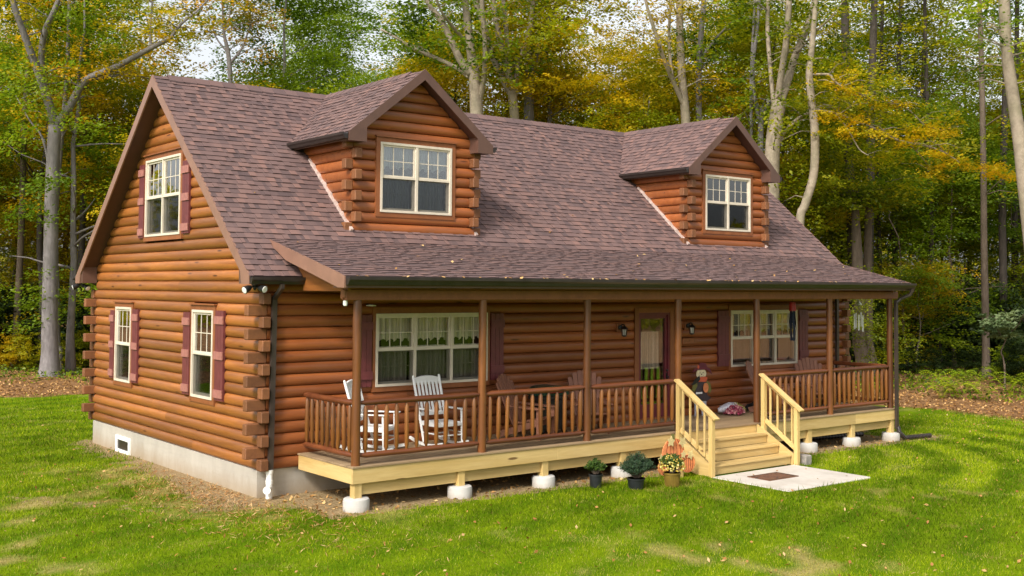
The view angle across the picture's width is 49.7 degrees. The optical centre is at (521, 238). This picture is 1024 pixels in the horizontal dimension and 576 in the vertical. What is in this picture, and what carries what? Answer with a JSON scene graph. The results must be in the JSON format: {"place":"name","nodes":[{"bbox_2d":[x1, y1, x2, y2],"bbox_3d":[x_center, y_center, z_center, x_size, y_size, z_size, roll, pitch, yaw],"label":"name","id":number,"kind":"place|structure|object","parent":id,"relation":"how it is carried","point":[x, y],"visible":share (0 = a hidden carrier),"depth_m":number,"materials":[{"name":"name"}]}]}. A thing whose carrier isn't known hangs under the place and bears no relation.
{"place":"outdoors","nodes":[
{"label":"outdoors","id":0,"kind":"place"},
{"bbox_2d":[0,323,1023,575],"bbox_3d":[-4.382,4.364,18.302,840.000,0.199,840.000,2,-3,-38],"label":"ground","id":1,"kind":"structure","parent":0,"point":[522,481],"depth_m":16.70,"materials":[{"name":"plant"}]},
{"bbox_2d":[0,89,37,336],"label":"forest tree","id":2,"kind":"object","parent":1,"relation":"on","point":[6,163],"visible":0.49,"depth_m":46.85,"materials":[{"name":"green plant"}]},
{"bbox_2d":[3,327,40,369],"bbox_3d":[-20.531,4.625,46.383,2.271,1.909,2.490,1,-3,-22],"label":"shrub","id":3,"kind":"object","parent":1,"relation":"on","point":[23,357],"visible":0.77,"depth_m":46.10,"materials":[{"name":"yellow plant"}]},
{"bbox_2d":[0,158,68,344],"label":"young tree","id":4,"kind":"object","parent":1,"relation":"on","point":[7,246],"visible":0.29,"depth_m":50.92,"materials":[{"name":"green plant"}]},
{"bbox_2d":[0,0,77,281],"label":"forest tree","id":5,"kind":"object","parent":1,"relation":"on","point":[33,242],"visible":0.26,"depth_m":51.15,"materials":[{"name":"green plant"}]},
{"bbox_2d":[0,1,84,366],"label":"slender tree","id":6,"kind":"object","parent":1,"relation":"on","point":[19,262],"visible":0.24,"depth_m":47.89,"materials":[{"name":"green plant"}]},
{"bbox_2d":[0,120,91,359],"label":"young tree","id":7,"kind":"object","parent":1,"relation":"on","point":[29,224],"visible":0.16,"depth_m":51.06,"materials":[{"name":"green plant"}]},
{"bbox_2d":[0,118,125,325],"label":"young tree","id":8,"kind":"object","parent":1,"relation":"on","point":[65,258],"visible":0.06,"depth_m":51.65,"materials":[{"name":"green plant"}]},
{"bbox_2d":[2,0,124,368],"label":"slender tree","id":9,"kind":"object","parent":1,"relation":"on","point":[61,165],"visible":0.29,"depth_m":45.95,"materials":[{"name":"green plant"}]},
{"bbox_2d":[38,329,91,369],"bbox_3d":[-18.860,4.570,46.403,2.716,2.082,2.478,1,-3,-17],"label":"shrub","id":10,"kind":"object","parent":1,"relation":"on","point":[81,345],"visible":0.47,"depth_m":46.30,"materials":[{"name":"green plant"}]},
{"bbox_2d":[3,78,140,323],"bbox_3d":[-18.392,-0.747,50.420,9.374,12.937,8.998,1,-3,-8],"label":"young tree","id":11,"kind":"object","parent":1,"relation":"on","point":[88,111],"visible":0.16,"depth_m":49.33,"materials":[{"name":"green plant"}]},
{"bbox_2d":[0,0,154,366],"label":"forest tree","id":12,"kind":"object","parent":1,"relation":"on","point":[39,247],"visible":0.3,"depth_m":47.76,"materials":[{"name":"green plant"}]},
{"bbox_2d":[27,0,127,363],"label":"slender tree","id":13,"kind":"object","parent":1,"relation":"on","point":[81,244],"visible":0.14,"depth_m":49.88,"materials":[{"name":"green plant"}]},
{"bbox_2d":[0,1,155,300],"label":"forest tree","id":14,"kind":"object","parent":1,"relation":"on","point":[64,243],"visible":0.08,"depth_m":52.60,"materials":[{"name":"green plant"}]},
{"bbox_2d":[32,66,149,302],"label":"young tree","id":15,"kind":"object","parent":1,"relation":"on","point":[114,116],"visible":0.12,"depth_m":50.37,"materials":[{"name":"green plant"}]},
{"bbox_2d":[0,0,192,374],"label":"forest tree","id":16,"kind":"object","parent":1,"relation":"on","point":[70,359],"visible":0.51,"depth_m":44.01,"materials":[{"name":"green plant"}]},
{"bbox_2d":[32,48,195,246],"bbox_3d":[-17.335,-1.443,52.152,12.171,14.527,10.361,-1,-3,26],"label":"forest tree","id":17,"kind":"object","parent":1,"relation":"on","point":[127,97],"visible":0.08,"depth_m":50.81,"materials":[{"name":"green plant"}]},
{"bbox_2d":[29,0,227,284],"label":"forest tree","id":18,"kind":"object","parent":1,"relation":"on","point":[173,50],"visible":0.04,"depth_m":57.66,"materials":[{"name":"green plant"}]},
{"bbox_2d":[0,0,259,376],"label":"grey oak","id":19,"kind":"object","parent":1,"relation":"on","point":[49,360],"visible":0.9,"depth_m":43.23,"materials":[{"name":"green plant"}]},
{"bbox_2d":[167,0,292,87],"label":"orange maple","id":20,"kind":"object","parent":1,"relation":"on","point":[250,24],"visible":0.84,"depth_m":45.96,"materials":[{"name":"grey plant"}]},
{"bbox_2d":[38,450,497,575],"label":"straw","id":21,"kind":"object","parent":1,"relation":"on","point":[200,501],"visible":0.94,"depth_m":17.52,"materials":[{"name":"beige dry plant"}]},
{"bbox_2d":[217,56,339,93],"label":"young tree","id":22,"kind":"object","parent":1,"relation":"on","point":[288,85],"visible":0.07,"depth_m":47.08,"materials":[{"name":"green plant"}]},
{"bbox_2d":[164,0,410,94],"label":"forest tree","id":23,"kind":"object","parent":1,"relation":"on","point":[302,11],"visible":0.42,"depth_m":51.09,"materials":[{"name":"green plant"}]},
{"bbox_2d":[219,0,414,93],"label":"forest tree","id":24,"kind":"object","parent":1,"relation":"on","point":[363,13],"visible":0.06,"depth_m":53.85,"materials":[{"name":"green plant"}]},
{"bbox_2d":[242,0,399,91],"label":"forest tree","id":25,"kind":"object","parent":1,"relation":"on","point":[347,56],"visible":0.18,"depth_m":61.07,"materials":[{"name":"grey plant"}]},
{"bbox_2d":[316,0,548,114],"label":"beech","id":26,"kind":"object","parent":1,"relation":"on","point":[476,90],"visible":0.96,"depth_m":42.72,"materials":[{"name":"green plant"}]},
{"bbox_2d":[374,51,508,115],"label":"young tree","id":27,"kind":"object","parent":1,"relation":"on","point":[449,78],"visible":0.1,"depth_m":45.67,"materials":[{"name":"green plant"}]},
{"bbox_2d":[367,0,583,124],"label":"forest tree","id":28,"kind":"object","parent":1,"relation":"on","point":[456,89],"visible":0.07,"depth_m":46.30,"materials":[{"name":"green plant"}]},
{"bbox_2d":[361,0,610,125],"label":"forest tree","id":29,"kind":"object","parent":1,"relation":"on","point":[579,46],"visible":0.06,"depth_m":49.30,"materials":[{"name":"green plant"}]},
{"bbox_2d":[75,69,916,512],"bbox_3d":[0.110,1.076,25.734,16.771,8.232,11.934,2,-3,-38],"label":"log cabin","id":30,"kind":"object","parent":1,"relation":"on","point":[217,199],"visible":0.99,"depth_m":21.58,"materials":[{"name":"wood"}]},
{"bbox_2d":[113,301,134,387],"bbox_3d":[-8.203,2.247,23.724,0.755,1.798,1.170,2,-3,-38],"label":"window","id":31,"kind":"structure","parent":30,"relation":"in","point":[123,309],"depth_m":23.62,"materials":[{"name":"beige plastic"}]},
{"bbox_2d":[143,147,185,241],"bbox_3d":[-6.862,-0.834,22.191,0.755,1.778,2.085,2,-3,-38],"label":"window","id":32,"kind":"structure","parent":30,"relation":"in","point":[163,175],"depth_m":21.96,"materials":[{"name":"glass"}]},
{"bbox_2d":[189,303,217,405],"bbox_3d":[-5.561,2.108,20.395,0.755,1.818,1.175,2,-3,-38],"label":"window","id":33,"kind":"structure","parent":30,"relation":"in","point":[202,326],"depth_m":20.27,"materials":[{"name":"beige plastic"}]},
{"bbox_2d":[340,379,404,452],"bbox_3d":[-2.555,3.031,19.012,0.992,1.219,0.660,0,-3,14],"label":"rocking chair","id":34,"kind":"object","parent":30,"relation":"on","point":[348,386],"visible":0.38,"depth_m":18.91,"materials":[{"name":"white wood"}]},
{"bbox_2d":[371,306,491,391],"bbox_3d":[-1.840,2.031,20.721,2.635,1.518,0.755,2,-3,-38],"label":"window","id":35,"kind":"structure","parent":30,"relation":"in","point":[459,368],"depth_m":20.50,"materials":[{"name":"glass"}]},
{"bbox_2d":[409,374,468,445],"bbox_3d":[-1.475,3.072,19.804,0.660,1.219,0.992,3,-3,-40],"label":"rocking chair","id":36,"kind":"object","parent":30,"relation":"on","point":[425,379],"visible":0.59,"depth_m":19.95,"materials":[{"name":"white wood"}]},
{"bbox_2d":[496,374,554,440],"bbox_3d":[0.073,3.166,20.942,1.038,1.172,0.750,-1,-3,26],"label":"adirondack chair","id":37,"kind":"object","parent":30,"relation":"on","point":[504,382],"visible":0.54,"depth_m":20.99,"materials":[{"name":"wood"}]},
{"bbox_2d":[527,384,568,433],"bbox_3d":[0.529,3.318,21.519,0.720,0.924,0.470,2,-3,-38],"label":"table","id":38,"kind":"object","parent":30,"relation":"on","point":[560,420],"visible":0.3,"depth_m":21.41,"materials":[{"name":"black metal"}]},
{"bbox_2d":[567,370,612,433],"bbox_3d":[1.331,3.215,21.872,0.750,1.172,1.038,1,-3,-8],"label":"adirondack chair","id":39,"kind":"object","parent":30,"relation":"on","point":[578,376],"visible":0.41,"depth_m":22.18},
{"bbox_2d":[632,308,673,420],"bbox_3d":[2.725,2.711,24.224,1.200,2.395,0.660,2,-3,-38],"label":"door","id":40,"kind":"structure","parent":30,"relation":"in","point":[653,330],"depth_m":24.11,"materials":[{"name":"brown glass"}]},
{"bbox_2d":[692,363,711,415],"bbox_3d":[3.985,3.347,24.583,0.680,1.179,0.065,2,-3,-38],"label":"scarecrow","id":41,"kind":"object","parent":30,"relation":"on","point":[701,386],"visible":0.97,"depth_m":24.60,"materials":[{"name":"fabric"}]},
{"bbox_2d":[726,305,799,370],"bbox_3d":[5.575,2.356,26.592,2.590,1.518,0.755,2,-3,-38],"label":"window","id":42,"kind":"structure","parent":30,"relation":"in","point":[777,350],"depth_m":26.40,"materials":[{"name":"glass"}]},
{"bbox_2d":[794,357,836,409],"bbox_3d":[7.004,3.448,26.365,0.750,1.172,1.038,1,-3,-8],"label":"adirondack chair","id":43,"kind":"object","parent":30,"relation":"on","point":[806,363],"visible":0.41,"depth_m":26.72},
{"bbox_2d":[434,0,574,118],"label":"beech","id":44,"kind":"object","parent":1,"relation":"on","point":[513,109],"visible":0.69,"depth_m":43.79,"materials":[{"name":"green plant"}]},
{"bbox_2d":[0,358,1023,402],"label":"ground cover","id":45,"kind":"object","parent":1,"relation":"on","point":[910,377],"visible":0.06,"depth_m":42.44,"materials":[{"name":"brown plant"}]},
{"bbox_2d":[784,164,938,381],"bbox_3d":[13.307,1.432,43.876,6.199,8.759,6.043,0,-3,12],"label":"woodland tree","id":46,"kind":"object","parent":45,"relation":"on","point":[857,256],"visible":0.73,"depth_m":43.45,"materials":[{"name":"green plant"}]},
{"bbox_2d":[795,168,938,376],"bbox_3d":[13.698,1.526,45.031,5.744,8.670,5.996,2,-3,-38],"label":"woodland tree","id":47,"kind":"object","parent":45,"relation":"on","point":[867,257],"visible":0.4,"depth_m":44.81,"materials":[{"name":"green plant"}]},
{"bbox_2d":[0,363,1023,419],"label":"leaf litter","id":48,"kind":"object","parent":1,"relation":"on","point":[73,391],"visible":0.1,"depth_m":37.19,"materials":[{"name":"plant"}]},
{"bbox_2d":[0,412,1023,575],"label":"lawn leaves","id":49,"kind":"object","parent":1,"relation":"on","point":[789,547],"visible":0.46,"depth_m":16.32,"materials":[{"name":"brown plant"}]},
{"bbox_2d":[428,0,661,130],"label":"forest tree","id":50,"kind":"object","parent":1,"relation":"on","point":[538,36],"visible":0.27,"depth_m":44.11,"materials":[{"name":"green plant"}]},
{"bbox_2d":[476,0,615,120],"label":"beech","id":51,"kind":"object","parent":1,"relation":"on","point":[529,113],"visible":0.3,"depth_m":45.82,"materials":[{"name":"green plant"}]},
{"bbox_2d":[469,74,622,125],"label":"young tree","id":52,"kind":"object","parent":1,"relation":"on","point":[563,101],"visible":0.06,"depth_m":46.57,"materials":[{"name":"green plant"}]},
{"bbox_2d":[489,55,708,132],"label":"young tree","id":53,"kind":"object","parent":1,"relation":"on","point":[615,85],"visible":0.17,"depth_m":45.21,"materials":[{"name":"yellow plant"}]},
{"bbox_2d":[544,22,673,123],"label":"forest tree","id":54,"kind":"object","parent":1,"relation":"on","point":[610,51],"visible":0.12,"depth_m":58.78,"materials":[{"name":"green plant"}]},
{"bbox_2d":[495,0,742,123],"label":"beech","id":55,"kind":"object","parent":1,"relation":"on","point":[681,91],"visible":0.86,"depth_m":43.67,"materials":[{"name":"yellow plant"}]},
{"bbox_2d":[617,450,655,489],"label":"potted conifer","id":56,"kind":"object","parent":1,"relation":"on","point":[635,466],"visible":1,"depth_m":19.58,"materials":[{"name":"green plant"}]},
{"bbox_2d":[559,39,735,129],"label":"young tree","id":57,"kind":"object","parent":1,"relation":"on","point":[638,72],"visible":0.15,"depth_m":45.84,"materials":[{"name":"green plant"}]},
{"bbox_2d":[552,77,764,143],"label":"forest tree","id":58,"kind":"object","parent":1,"relation":"on","point":[644,118],"visible":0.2,"depth_m":44.63,"materials":[{"name":"green plant"}]},
{"bbox_2d":[587,64,730,126],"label":"young tree","id":59,"kind":"object","parent":1,"relation":"on","point":[670,84],"visible":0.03,"depth_m":48.87,"materials":[{"name":"plant"}]},
{"bbox_2d":[658,453,685,486],"bbox_3d":[2.716,4.158,19.938,0.520,0.608,0.505,2,-3,-38],"label":"potted chrysanthemum","id":60,"kind":"object","parent":1,"relation":"on","point":[673,462],"visible":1,"depth_m":19.83,"materials":[{"name":"yellow plant"}]},
{"bbox_2d":[658,434,694,477],"bbox_3d":[2.886,4.154,20.757,1.017,0.980,0.098,2,-3,-38],"label":"pumpkin board","id":61,"kind":"object","parent":1,"relation":"on","point":[673,444],"visible":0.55,"depth_m":20.81,"materials":[{"name":"orange wood"}]},
{"bbox_2d":[594,0,819,131],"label":"forest tree","id":62,"kind":"object","parent":1,"relation":"on","point":[666,31],"visible":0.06,"depth_m":54.68,"materials":[{"name":"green plant"}]},
{"bbox_2d":[646,0,774,129],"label":"beech","id":63,"kind":"object","parent":1,"relation":"on","point":[701,45],"visible":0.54,"depth_m":44.88,"materials":[{"name":"green plant"}]},
{"bbox_2d":[650,1,830,200],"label":"forest tree","id":64,"kind":"object","parent":1,"relation":"on","point":[714,36],"visible":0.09,"depth_m":49.95,"materials":[{"name":"green plant"}]},
{"bbox_2d":[659,64,827,201],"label":"young tree","id":65,"kind":"object","parent":1,"relation":"on","point":[716,82],"visible":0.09,"depth_m":45.11,"materials":[{"name":"green plant"}]},
{"bbox_2d":[691,0,819,152],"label":"beech","id":66,"kind":"object","parent":1,"relation":"on","point":[760,136],"visible":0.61,"depth_m":42.76,"materials":[{"name":"green plant"}]},
{"bbox_2d":[675,0,899,307],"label":"forest tree","id":67,"kind":"object","parent":1,"relation":"on","point":[784,142],"visible":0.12,"depth_m":51.46,"materials":[{"name":"green plant"}]},
{"bbox_2d":[717,0,879,200],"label":"beech","id":68,"kind":"object","parent":1,"relation":"on","point":[776,133],"visible":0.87,"depth_m":40.77,"materials":[{"name":"green plant"}]},
{"bbox_2d":[691,0,950,273],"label":"forest tree","id":69,"kind":"object","parent":1,"relation":"on","point":[761,46],"visible":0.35,"depth_m":44.35,"materials":[{"name":"green plant"}]},
{"bbox_2d":[753,118,889,262],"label":"young tree","id":70,"kind":"object","parent":1,"relation":"on","point":[830,249],"visible":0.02,"depth_m":55.85,"materials":[{"name":"green plant"}]},
{"bbox_2d":[790,168,900,344],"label":"young tree","id":71,"kind":"object","parent":1,"relation":"on","point":[836,238],"visible":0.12,"depth_m":52.85,"materials":[{"name":"green plant"}]},
{"bbox_2d":[782,0,914,366],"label":"woodland tree","id":72,"kind":"object","parent":1,"relation":"on","point":[845,21],"visible":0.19,"depth_m":49.84,"materials":[{"name":"green plant"}]},
{"bbox_2d":[775,21,945,262],"bbox_3d":[16.417,-2.476,57.716,8.256,17.484,10.160,1,-3,-5],"label":"forest tree","id":73,"kind":"object","parent":1,"relation":"on","point":[827,55],"visible":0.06,"depth_m":56.59,"materials":[{"name":"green plant"}]},
{"bbox_2d":[805,0,944,344],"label":"woodland tree","id":74,"kind":"object","parent":1,"relation":"on","point":[873,37],"visible":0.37,"depth_m":48.86,"materials":[{"name":"green plant"}]},
{"bbox_2d":[815,16,943,126],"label":"forest tree","id":75,"kind":"object","parent":1,"relation":"on","point":[905,54],"visible":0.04,"depth_m":60.91,"materials":[{"name":"green plant"}]},
{"bbox_2d":[842,259,926,386],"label":"young tree","id":76,"kind":"object","parent":1,"relation":"on","point":[851,320],"visible":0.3,"depth_m":41.59,"materials":[{"name":"green plant"}]},
{"bbox_2d":[824,0,944,361],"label":"woodland tree","id":77,"kind":"object","parent":1,"relation":"on","point":[882,24],"visible":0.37,"depth_m":52.91,"materials":[{"name":"green plant"}]},
{"bbox_2d":[836,0,956,358],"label":"woodland tree","id":78,"kind":"object","parent":1,"relation":"on","point":[901,7],"visible":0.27,"depth_m":53.91,"materials":[{"name":"green plant"}]},
{"bbox_2d":[778,0,1016,225],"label":"beech","id":79,"kind":"object","parent":1,"relation":"on","point":[815,132],"visible":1,"depth_m":39.65,"materials":[{"name":"yellow plant"}]},
{"bbox_2d":[817,127,980,359],"bbox_3d":[18.293,0.242,53.934,8.522,11.761,8.180,-1,-3,35],"label":"young tree","id":80,"kind":"object","parent":1,"relation":"on","point":[895,210],"visible":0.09,"depth_m":53.30,"materials":[{"name":"green plant"}]},
{"bbox_2d":[793,0,1023,283],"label":"forest tree","id":81,"kind":"object","parent":1,"relation":"on","point":[936,28],"visible":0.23,"depth_m":57.66,"materials":[{"name":"green plant"}]},
{"bbox_2d":[832,138,991,367],"bbox_3d":[17.127,0.696,49.844,7.663,10.487,7.786,-1,-3,31],"label":"young tree","id":82,"kind":"object","parent":1,"relation":"on","point":[940,338],"visible":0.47,"depth_m":49.73,"materials":[{"name":"green plant"}]},
{"bbox_2d":[874,253,980,368],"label":"sapling","id":83,"kind":"object","parent":1,"relation":"on","point":[933,270],"visible":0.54,"depth_m":48.99,"materials":[{"name":"green plant"}]},
{"bbox_2d":[877,0,993,360],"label":"woodland tree","id":84,"kind":"object","parent":1,"relation":"on","point":[926,95],"visible":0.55,"depth_m":51.92,"materials":[{"name":"green plant"}]},
{"bbox_2d":[916,343,956,373],"bbox_3d":[18.027,5.206,47.879,1.811,1.388,1.652,2,-3,-40],"label":"shrub","id":85,"kind":"object","parent":1,"relation":"on","point":[940,364],"visible":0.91,"depth_m":47.83,"materials":[{"name":"green plant"}]},
{"bbox_2d":[861,146,1021,331],"bbox_3d":[20.988,0.619,55.765,7.771,11.173,8.096,2,-3,-35],"label":"young tree","id":86,"kind":"object","parent":1,"relation":"on","point":[954,218],"visible":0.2,"depth_m":54.92,"materials":[{"name":"green plant"}]},
{"bbox_2d":[893,286,994,366],"bbox_3d":[20.134,4.075,53.003,5.659,4.338,5.162,0,-3,12],"label":"shrub","id":87,"kind":"object","parent":1,"relation":"on","point":[955,334],"visible":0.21,"depth_m":51.87,"materials":[{"name":"green plant"}]},
{"bbox_2d":[875,89,1023,366],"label":"young tree","id":88,"kind":"object","parent":1,"relation":"on","point":[993,152],"visible":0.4,"depth_m":51.73,"materials":[{"name":"green plant"}]},
{"bbox_2d":[884,140,1023,330],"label":"young tree","id":89,"kind":"object","parent":1,"relation":"on","point":[1016,270],"visible":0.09,"depth_m":54.92,"materials":[{"name":"green plant"}]},
{"bbox_2d":[887,0,1023,357],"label":"forest tree","id":90,"kind":"object","parent":1,"relation":"on","point":[992,100],"visible":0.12,"depth_m":56.60,"materials":[{"name":"green plant"}]},
{"bbox_2d":[896,11,1023,347],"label":"forest tree","id":91,"kind":"object","parent":1,"relation":"on","point":[952,52],"visible":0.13,"depth_m":62.12,"materials":[{"name":"green plant"}]},
{"bbox_2d":[907,274,1019,362],"bbox_3d":[21.049,3.987,52.822,5.369,4.511,5.886,1,-3,-8],"label":"shrub","id":92,"kind":"object","parent":1,"relation":"on","point":[974,339],"visible":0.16,"depth_m":51.65,"materials":[{"name":"green plant"}]},
{"bbox_2d":[948,339,981,374],"bbox_3d":[19.245,5.106,47.494,1.858,1.562,2.037,0,-3,15],"label":"shrub","id":93,"kind":"object","parent":1,"relation":"on","point":[974,364],"visible":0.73,"depth_m":47.24,"materials":[{"name":"green plant"}]},
{"bbox_2d":[912,0,1023,377],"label":"woodland tree","id":94,"kind":"object","parent":1,"relation":"on","point":[984,193],"visible":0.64,"depth_m":45.90,"materials":[{"name":"green plant"}]},
{"bbox_2d":[923,268,1023,361],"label":"shrub","id":95,"kind":"object","parent":1,"relation":"on","point":[966,291],"visible":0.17,"depth_m":51.78,"materials":[{"name":"green plant"}]},
{"bbox_2d":[927,0,1023,245],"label":"tall oak","id":96,"kind":"object","parent":1,"relation":"on","point":[1007,56],"visible":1,"depth_m":35.88,"materials":[{"name":"green plant"}]},
{"bbox_2d":[927,120,1023,321],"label":"young tree","id":97,"kind":"object","parent":1,"relation":"on","point":[1011,233],"visible":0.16,"depth_m":54.25,"materials":[{"name":"green plant"}]},
{"bbox_2d":[943,0,1023,364],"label":"woodland tree","id":98,"kind":"object","parent":1,"relation":"on","point":[1002,247],"visible":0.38,"depth_m":51.88,"materials":[{"name":"green plant"}]},
{"bbox_2d":[953,157,1023,345],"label":"young tree","id":99,"kind":"object","parent":1,"relation":"on","point":[993,254],"visible":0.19,"depth_m":54.96,"materials":[{"name":"green plant"}]},
{"bbox_2d":[954,1,1023,358],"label":"woodland tree","id":100,"kind":"object","parent":1,"relation":"on","point":[1014,213],"visible":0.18,"depth_m":54.90,"materials":[{"name":"green plant"}]},
{"bbox_2d":[965,278,1023,362],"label":"shrub","id":101,"kind":"object","parent":1,"relation":"on","point":[1012,305],"visible":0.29,"depth_m":51.47,"materials":[{"name":"green plant"}]},
{"bbox_2d":[975,308,1023,387],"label":"rhododendron","id":102,"kind":"object","parent":1,"relation":"on","point":[999,323],"visible":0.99,"depth_m":40.52,"materials":[{"name":"green plant"}]},
{"bbox_2d":[987,332,1023,383],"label":"shrub","id":103,"kind":"object","parent":1,"relation":"on","point":[1012,364],"visible":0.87,"depth_m":42.75,"materials":[{"name":"green plant"}]},
{"bbox_2d":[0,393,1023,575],"bbox_3d":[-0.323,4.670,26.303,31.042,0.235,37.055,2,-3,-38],"label":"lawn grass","id":104,"kind":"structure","parent":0,"point":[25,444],"depth_m":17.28,"materials":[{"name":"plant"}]},
{"bbox_2d":[0,0,1023,286],"label":"sky","id":105,"kind":"structure","parent":0,"point":[194,57],"materials":[{"name":"white"}]},
{"bbox_2d":[281,434,908,513],"bbox_3d":[2.564,4.555,22.474,15.772,0.173,2.163,2,-3,-38],"label":"porch debris","id":106,"kind":"object","parent":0,"point":[373,497],"visible":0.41,"depth_m":19.18,"materials":[{"name":"brown plant"}]},
{"bbox_2d":[715,465,869,491],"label":"pavement","id":107,"kind":"structure","parent":0,"point":[807,477],"depth_m":20.83,"materials":[{"name":"concrete"}]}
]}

